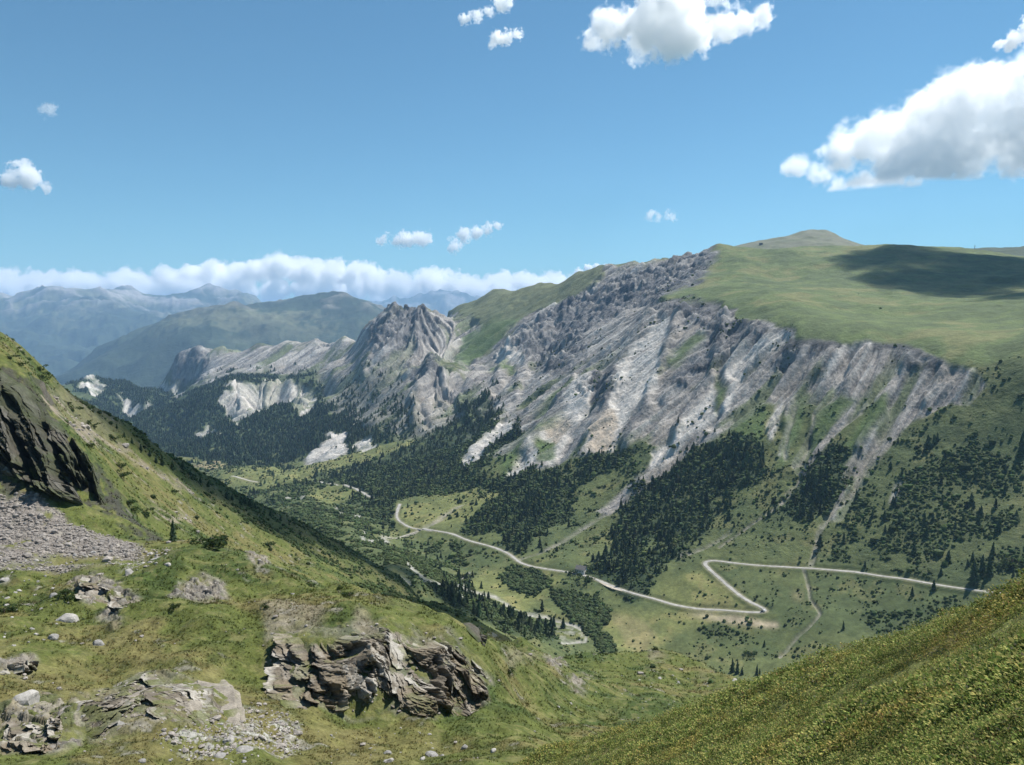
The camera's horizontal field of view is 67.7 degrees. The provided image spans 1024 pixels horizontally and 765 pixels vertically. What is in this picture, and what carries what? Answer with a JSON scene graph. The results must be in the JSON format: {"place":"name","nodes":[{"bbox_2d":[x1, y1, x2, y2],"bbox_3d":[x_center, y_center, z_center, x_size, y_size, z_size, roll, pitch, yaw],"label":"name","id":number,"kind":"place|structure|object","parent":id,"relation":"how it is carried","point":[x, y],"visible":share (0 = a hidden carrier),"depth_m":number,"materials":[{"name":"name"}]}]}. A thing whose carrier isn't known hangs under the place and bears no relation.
{"place":"outdoors","nodes":[
{"label":"outdoors","id":0,"kind":"place"},
{"bbox_2d":[0,283,480,388],"bbox_3d":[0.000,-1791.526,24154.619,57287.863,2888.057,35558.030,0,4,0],"label":"distant mountains","id":1,"kind":"structure","parent":0,"point":[132,334],"depth_m":10030.26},
{"bbox_2d":[320,481,369,496],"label":"road","id":2,"kind":"structure","parent":0,"point":[364,493],"depth_m":1453.85,"materials":[{"name":"grey asphalt"}]},
{"bbox_2d":[0,332,740,764],"bbox_3d":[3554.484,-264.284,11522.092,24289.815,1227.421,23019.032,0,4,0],"label":"hillside","id":3,"kind":"structure","parent":0,"point":[380,712],"depth_m":101.67,"materials":[{"name":"green plant"}]},
{"bbox_2d":[0,577,8,581],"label":"boulder","id":4,"kind":"object","parent":3,"relation":"on","point":[6,579],"visible":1,"depth_m":113.07,"materials":[{"name":"stone"}]},
{"bbox_2d":[0,601,17,612],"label":"shrub","id":5,"kind":"object","parent":3,"relation":"on","point":[13,608],"visible":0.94,"depth_m":97.63,"materials":[{"name":"green plant"}]},
{"bbox_2d":[6,354,20,358],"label":"shrub","id":6,"kind":"object","parent":3,"relation":"on","point":[9,356],"visible":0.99,"depth_m":186.41,"materials":[{"name":"green plant"}]},
{"bbox_2d":[0,660,38,674],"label":"rock outcrop","id":7,"kind":"object","parent":3,"relation":"on","point":[20,667],"visible":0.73,"depth_m":75.45,"materials":[{"name":"grey stone"}]},
{"bbox_2d":[13,689,39,705],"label":"boulder","id":8,"kind":"object","parent":3,"relation":"on","point":[29,697],"visible":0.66,"depth_m":65.66,"materials":[{"name":"stone"}]},
{"bbox_2d":[1,701,63,752],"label":"rock outcrop","id":9,"kind":"object","parent":3,"relation":"on","point":[13,730],"visible":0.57,"depth_m":59.89,"materials":[{"name":"grey stone"}]},
{"bbox_2d":[37,364,48,370],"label":"shrub","id":10,"kind":"object","parent":3,"relation":"on","point":[40,368],"visible":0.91,"depth_m":242.90,"materials":[{"name":"green plant"}]},
{"bbox_2d":[37,371,53,380],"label":"shrub","id":11,"kind":"object","parent":3,"relation":"on","point":[46,374],"visible":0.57,"depth_m":219.71,"materials":[{"name":"green plant"}]},
{"bbox_2d":[0,368,105,504],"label":"rock outcrop","id":12,"kind":"object","parent":3,"relation":"on","point":[49,450],"visible":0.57,"depth_m":166.89,"materials":[{"name":"grey stone"}]},
{"bbox_2d":[48,634,58,639],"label":"boulder","id":13,"kind":"object","parent":3,"relation":"on","point":[54,636],"visible":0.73,"depth_m":85.70,"materials":[{"name":"stone"}]},
{"bbox_2d":[53,589,74,600],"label":"shrub","id":14,"kind":"object","parent":3,"relation":"on","point":[65,592],"visible":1,"depth_m":102.02,"materials":[{"name":"green plant"}]},
{"bbox_2d":[55,613,78,622],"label":"boulder","id":15,"kind":"object","parent":3,"relation":"on","point":[68,617],"visible":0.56,"depth_m":94.76,"materials":[{"name":"stone"}]},
{"bbox_2d":[0,491,145,574],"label":"scree","id":16,"kind":"structure","parent":3,"relation":"on","point":[126,547],"depth_m":140.50,"materials":[{"name":"stone"}]},
{"bbox_2d":[70,406,83,411],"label":"shrub","id":17,"kind":"object","parent":3,"relation":"on","point":[73,410],"visible":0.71,"depth_m":241.91,"materials":[{"name":"green plant"}]},
{"bbox_2d":[86,442,94,449],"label":"shrub","id":18,"kind":"object","parent":3,"relation":"on","point":[89,445],"visible":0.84,"depth_m":188.00,"materials":[{"name":"green plant"}]},
{"bbox_2d":[92,639,104,645],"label":"boulder","id":19,"kind":"object","parent":3,"relation":"on","point":[98,642],"visible":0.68,"depth_m":86.89,"materials":[{"name":"stone"}]},
{"bbox_2d":[75,575,138,608],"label":"rock outcrop","id":20,"kind":"object","parent":3,"relation":"on","point":[92,588],"visible":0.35,"depth_m":106.58,"materials":[{"name":"grey stone"}]},
{"bbox_2d":[108,434,122,439],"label":"shrub","id":21,"kind":"object","parent":3,"relation":"on","point":[113,437],"visible":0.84,"depth_m":257.40,"materials":[{"name":"green plant"}]},
{"bbox_2d":[116,462,127,467],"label":"shrub","id":22,"kind":"object","parent":3,"relation":"on","point":[123,465],"visible":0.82,"depth_m":220.80,"materials":[{"name":"green plant"}]},
{"bbox_2d":[115,469,130,476],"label":"shrub","id":23,"kind":"object","parent":3,"relation":"on","point":[124,474],"visible":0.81,"depth_m":206.00,"materials":[{"name":"green plant"}]},
{"bbox_2d":[125,569,133,575],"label":"boulder","id":24,"kind":"object","parent":3,"relation":"on","point":[128,571],"visible":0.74,"depth_m":118.57,"materials":[{"name":"stone"}]},
{"bbox_2d":[127,499,134,504],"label":"shrub","id":25,"kind":"object","parent":3,"relation":"on","point":[130,502],"visible":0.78,"depth_m":182.01,"materials":[{"name":"green plant"}]},
{"bbox_2d":[130,506,139,512],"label":"shrub","id":26,"kind":"object","parent":3,"relation":"on","point":[136,508],"visible":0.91,"depth_m":182.76,"materials":[{"name":"green plant"}]},
{"bbox_2d":[138,758,145,763],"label":"boulder","id":27,"kind":"object","parent":3,"relation":"on","point":[142,760],"visible":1,"depth_m":56.18,"materials":[{"name":"stone"}]},
{"bbox_2d":[140,507,154,516],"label":"shrub","id":28,"kind":"object","parent":3,"relation":"on","point":[145,513],"visible":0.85,"depth_m":187.78,"materials":[{"name":"green plant"}]},
{"bbox_2d":[52,669,245,741],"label":"rock outcrop","id":29,"kind":"object","parent":3,"relation":"on","point":[98,719],"visible":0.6,"depth_m":68.69,"materials":[{"name":"grey stone"}]},
{"bbox_2d":[114,721,124,725],"bbox_3d":[-32.615,28.376,63.245,0.956,0.468,0.738,1,4,19],"label":"boulder","id":30,"kind":"object","parent":29,"relation":"on","point":[119,723],"visible":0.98,"depth_m":63.23,"materials":[{"name":"stone"}]},
{"bbox_2d":[160,455,164,465],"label":"spruce tree","id":31,"kind":"object","parent":3,"relation":"on","point":[162,462],"visible":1,"depth_m":279.65,"materials":[{"name":"green plant"}]},
{"bbox_2d":[169,518,177,541],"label":"spruce tree","id":32,"kind":"object","parent":3,"relation":"on","point":[172,533],"visible":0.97,"depth_m":151.75,"materials":[{"name":"green plant"}]},
{"bbox_2d":[171,460,175,469],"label":"spruce tree","id":33,"kind":"object","parent":3,"relation":"on","point":[173,467],"visible":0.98,"depth_m":290.06,"materials":[{"name":"green plant"}]},
{"bbox_2d":[169,602,180,608],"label":"shrub","id":34,"kind":"object","parent":3,"relation":"on","point":[173,605],"visible":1,"depth_m":97.66,"materials":[{"name":"green plant"}]},
{"bbox_2d":[187,533,228,549],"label":"shrub","id":35,"kind":"object","parent":3,"relation":"on","point":[212,542],"visible":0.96,"depth_m":143.18,"materials":[{"name":"green plant"}]},
{"bbox_2d":[213,752,225,757],"bbox_3d":[-22.963,29.414,59.935,1.003,0.486,0.768,-2,5,-28],"label":"boulder","id":36,"kind":"object","parent":3,"relation":"on","point":[221,755],"visible":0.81,"depth_m":59.93,"materials":[{"name":"stone"}]},
{"bbox_2d":[223,735,234,743],"bbox_3d":[-23.447,29.761,63.340,1.007,0.680,1.119,0,4,4],"label":"boulder","id":37,"kind":"object","parent":3,"relation":"on","point":[230,738],"visible":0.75,"depth_m":63.14,"materials":[{"name":"stone"}]},
{"bbox_2d":[236,745,252,752],"bbox_3d":[-21.521,29.612,61.145,1.457,0.741,1.091,-1,4,-10],"label":"boulder","id":38,"kind":"object","parent":3,"relation":"on","point":[243,749],"visible":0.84,"depth_m":61.19,"materials":[{"name":"stone"}]},
{"bbox_2d":[261,541,276,545],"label":"shrub","id":39,"kind":"object","parent":3,"relation":"on","point":[270,543],"visible":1,"depth_m":292.09,"materials":[{"name":"green plant"}]},
{"bbox_2d":[341,592,353,596],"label":"shrub","id":40,"kind":"object","parent":3,"relation":"on","point":[345,593],"visible":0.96,"depth_m":111.69,"materials":[{"name":"green plant"}]},
{"bbox_2d":[0,338,711,763],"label":"rubble","id":41,"kind":"object","parent":3,"relation":"on","point":[280,746],"visible":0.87,"depth_m":69.91,"materials":[{"name":"stone"}]},
{"bbox_2d":[11,338,716,683],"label":"bushes","id":42,"kind":"object","parent":3,"relation":"on","point":[254,519],"visible":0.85,"depth_m":331.36,"materials":[{"name":"green plant"}]},
{"bbox_2d":[263,622,489,720],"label":"rock outcrop","id":43,"kind":"object","parent":3,"relation":"on","point":[339,680],"visible":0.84,"depth_m":88.29,"materials":[{"name":"grey stone"}]},
{"bbox_2d":[364,665,377,670],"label":"shrub","id":44,"kind":"object","parent":43,"relation":"on","point":[367,669],"visible":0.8,"depth_m":87.41,"materials":[{"name":"green plant"}]},
{"bbox_2d":[383,758,393,762],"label":"boulder","id":45,"kind":"object","parent":3,"relation":"on","point":[389,760],"visible":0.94,"depth_m":66.16,"materials":[{"name":"stone"}]},
{"bbox_2d":[425,751,437,756],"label":"boulder","id":46,"kind":"object","parent":3,"relation":"on","point":[432,753],"visible":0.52,"depth_m":73.67,"materials":[{"name":"stone"}]},
{"bbox_2d":[463,623,487,645],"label":"rock outcrop","id":47,"kind":"object","parent":3,"relation":"on","point":[474,632],"visible":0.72,"depth_m":111.03,"materials":[{"name":"grey stone"}]},
{"bbox_2d":[0,0,1023,301],"label":"sky","id":48,"kind":"structure","parent":0,"point":[268,150],"materials":[{"name":"blue"}]},
{"bbox_2d":[62,243,1023,582],"bbox_3d":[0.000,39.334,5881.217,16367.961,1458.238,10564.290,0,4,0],"label":"mountain","id":49,"kind":"structure","parent":0,"point":[946,319],"depth_m":1370.28,"materials":[{"name":"grey stone"}]},
{"bbox_2d":[65,359,498,469],"bbox_3d":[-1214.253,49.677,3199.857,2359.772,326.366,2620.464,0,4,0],"label":"forest","id":50,"kind":"object","parent":49,"relation":"on","point":[290,450],"visible":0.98,"depth_m":2580.80,"materials":[{"name":"green plant"}]},
{"bbox_2d":[191,261,1023,679],"bbox_3d":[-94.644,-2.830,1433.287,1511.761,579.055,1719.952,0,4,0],"label":"bushes","id":51,"kind":"object","parent":49,"relation":"on","point":[603,533],"visible":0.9,"depth_m":1021.25,"materials":[{"name":"green plant"}]},
{"bbox_2d":[249,307,1023,653],"bbox_3d":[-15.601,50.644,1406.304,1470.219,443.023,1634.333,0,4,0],"label":"alder thicket","id":52,"kind":"object","parent":49,"relation":"on","point":[317,517],"visible":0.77,"depth_m":926.48,"materials":[{"name":"green plant"}]},
{"bbox_2d":[725,500,729,508],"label":"spruce tree","id":53,"kind":"object","parent":49,"relation":"on","point":[727,506],"visible":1,"depth_m":944.88,"materials":[{"name":"green plant"}]},
{"bbox_2d":[726,510,730,519],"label":"spruce tree","id":54,"kind":"object","parent":49,"relation":"on","point":[728,515],"visible":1,"depth_m":922.73,"materials":[{"name":"green plant"}]},
{"bbox_2d":[826,451,831,459],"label":"spruce tree","id":55,"kind":"object","parent":49,"relation":"on","point":[828,456],"visible":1,"depth_m":948.08,"materials":[{"name":"green plant"}]},
{"bbox_2d":[735,229,1023,255],"bbox_3d":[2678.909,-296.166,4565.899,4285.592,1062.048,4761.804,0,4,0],"label":"summit","id":56,"kind":"structure","parent":49,"relation":"attached to","point":[812,237],"depth_m":3514.20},
{"bbox_2d":[881,510,886,519],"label":"spruce tree","id":57,"kind":"object","parent":49,"relation":"on","point":[884,516],"visible":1,"depth_m":826.72,"materials":[{"name":"green plant"}]},
{"bbox_2d":[910,544,917,555],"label":"spruce tree","id":58,"kind":"object","parent":49,"relation":"on","point":[914,550],"visible":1,"depth_m":766.62,"materials":[{"name":"green plant"}]},
{"bbox_2d":[923,525,929,537],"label":"spruce tree","id":59,"kind":"object","parent":49,"relation":"on","point":[926,533],"visible":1,"depth_m":781.06,"materials":[{"name":"green plant"}]},
{"bbox_2d":[924,434,932,448],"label":"spruce tree","id":60,"kind":"object","parent":49,"relation":"on","point":[928,443],"visible":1,"depth_m":897.80,"materials":[{"name":"green plant"}]},
{"bbox_2d":[968,492,974,503],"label":"spruce tree","id":61,"kind":"object","parent":49,"relation":"on","point":[971,498],"visible":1,"depth_m":802.60,"materials":[{"name":"green plant"}]},
{"bbox_2d":[976,515,980,524],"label":"spruce tree","id":62,"kind":"object","parent":49,"relation":"on","point":[978,520],"visible":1,"depth_m":773.17,"materials":[{"name":"green plant"}]},
{"bbox_2d":[978,554,985,574],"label":"spruce tree","id":63,"kind":"object","parent":49,"relation":"on","point":[982,569],"visible":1,"depth_m":708.05,"materials":[{"name":"green plant"}]},
{"bbox_2d":[979,505,984,516],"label":"spruce tree","id":64,"kind":"object","parent":49,"relation":"on","point":[981,512],"visible":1,"depth_m":781.64,"materials":[{"name":"green plant"}]},
{"bbox_2d":[984,555,993,575],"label":"spruce tree","id":65,"kind":"object","parent":49,"relation":"on","point":[989,570],"visible":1,"depth_m":702.43,"materials":[{"name":"green plant"}]},
{"bbox_2d":[991,542,994,552],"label":"spruce tree","id":66,"kind":"object","parent":49,"relation":"on","point":[992,548],"visible":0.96,"depth_m":730.53,"materials":[{"name":"green plant"}]},
{"bbox_2d":[994,519,1001,531],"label":"spruce tree","id":67,"kind":"object","parent":49,"relation":"on","point":[998,527],"visible":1,"depth_m":753.20,"materials":[{"name":"green plant"}]},
{"bbox_2d":[996,553,1023,569],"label":"round tree","id":68,"kind":"object","parent":49,"relation":"on","point":[1009,564],"visible":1,"depth_m":705.65,"materials":[{"name":"green plant"}]},
{"bbox_2d":[1016,433,1023,455],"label":"spruce tree","id":69,"kind":"object","parent":49,"relation":"on","point":[1020,449],"visible":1,"depth_m":831.48,"materials":[{"name":"green plant"}]},
{"bbox_2d":[196,437,1010,681],"bbox_3d":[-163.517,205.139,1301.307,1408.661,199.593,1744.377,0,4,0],"label":"valley floor","id":70,"kind":"structure","parent":0,"point":[674,584],"depth_m":779.13,"materials":[{"name":"green plant"}]},
{"bbox_2d":[497,563,616,653],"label":"tree clumps","id":71,"kind":"object","parent":70,"relation":"on","point":[588,627],"visible":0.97,"depth_m":820.96,"materials":[{"name":"green plant"}]},
{"bbox_2d":[560,617,565,628],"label":"spruce tree","id":72,"kind":"object","parent":70,"relation":"on","point":[563,625],"visible":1,"depth_m":773.68,"materials":[{"name":"green plant"}]},
{"bbox_2d":[565,569,577,574],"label":"round tree","id":73,"kind":"object","parent":70,"relation":"on","point":[570,572],"visible":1,"depth_m":882.44,"materials":[{"name":"green plant"}]},
{"bbox_2d":[575,564,587,574],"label":"chalet","id":74,"kind":"object","parent":70,"relation":"on","point":[580,568],"visible":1,"depth_m":882.73,"materials":[{"name":"grey stone"}]},
{"bbox_2d":[576,573,594,581],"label":"round tree","id":75,"kind":"object","parent":70,"relation":"on","point":[589,578],"visible":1,"depth_m":862.45,"materials":[{"name":"green plant"}]},
{"bbox_2d":[228,395,998,637],"bbox_3d":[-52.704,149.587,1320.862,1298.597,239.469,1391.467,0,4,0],"label":"forest","id":76,"kind":"object","parent":70,"relation":"on","point":[521,619],"visible":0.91,"depth_m":1073.46,"materials":[{"name":"green plant"}]},
{"bbox_2d":[633,553,638,564],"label":"spruce tree","id":77,"kind":"object","parent":70,"relation":"on","point":[636,559],"visible":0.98,"depth_m":879.29,"materials":[{"name":"green plant"}]},
{"bbox_2d":[730,658,734,672],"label":"spruce tree","id":78,"kind":"object","parent":70,"relation":"on","point":[732,667],"visible":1,"depth_m":668.55,"materials":[{"name":"green plant"}]},
{"bbox_2d":[735,661,739,673],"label":"spruce tree","id":79,"kind":"object","parent":70,"relation":"on","point":[737,670],"visible":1,"depth_m":664.49,"materials":[{"name":"green plant"}]},
{"bbox_2d":[742,650,757,655],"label":"round tree","id":80,"kind":"object","parent":70,"relation":"on","point":[748,653],"visible":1,"depth_m":693.77,"materials":[{"name":"green plant"}]},
{"bbox_2d":[930,579,936,590],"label":"spruce tree","id":81,"kind":"object","parent":70,"relation":"on","point":[933,587],"visible":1,"depth_m":713.15,"materials":[{"name":"green plant"}]},
{"bbox_2d":[944,550,952,562],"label":"spruce tree","id":82,"kind":"object","parent":70,"relation":"on","point":[948,558],"visible":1,"depth_m":741.18,"materials":[{"name":"green plant"}]},
{"bbox_2d":[967,561,980,585],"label":"spruce tree","id":83,"kind":"object","parent":70,"relation":"on","point":[973,578],"visible":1,"depth_m":699.80,"materials":[{"name":"green plant"}]},
{"bbox_2d":[600,582,624,590],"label":"layby","id":84,"kind":"structure","parent":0,"point":[608,586],"depth_m":840.67,"materials":[{"name":"grey gravel"}]},
{"bbox_2d":[396,504,1000,612],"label":"road","id":85,"kind":"structure","parent":0,"point":[704,564],"depth_m":810.53,"materials":[{"name":"grey asphalt"}]},
{"bbox_2d":[532,580,1023,764],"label":"heather slope","id":86,"kind":"structure","parent":0,"point":[911,667],"depth_m":21.82,"materials":[{"name":"green plant"}]},
{"bbox_2d":[513,567,1023,764],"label":"heather","id":87,"kind":"object","parent":86,"relation":"on","point":[842,709],"visible":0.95,"depth_m":24.43,"materials":[{"name":"green plant"}]},
{"bbox_2d":[771,629,1023,764],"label":"heather","id":88,"kind":"object","parent":86,"relation":"on","point":[936,715],"visible":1,"depth_m":10.86,"materials":[{"name":"green plant"}]}
]}

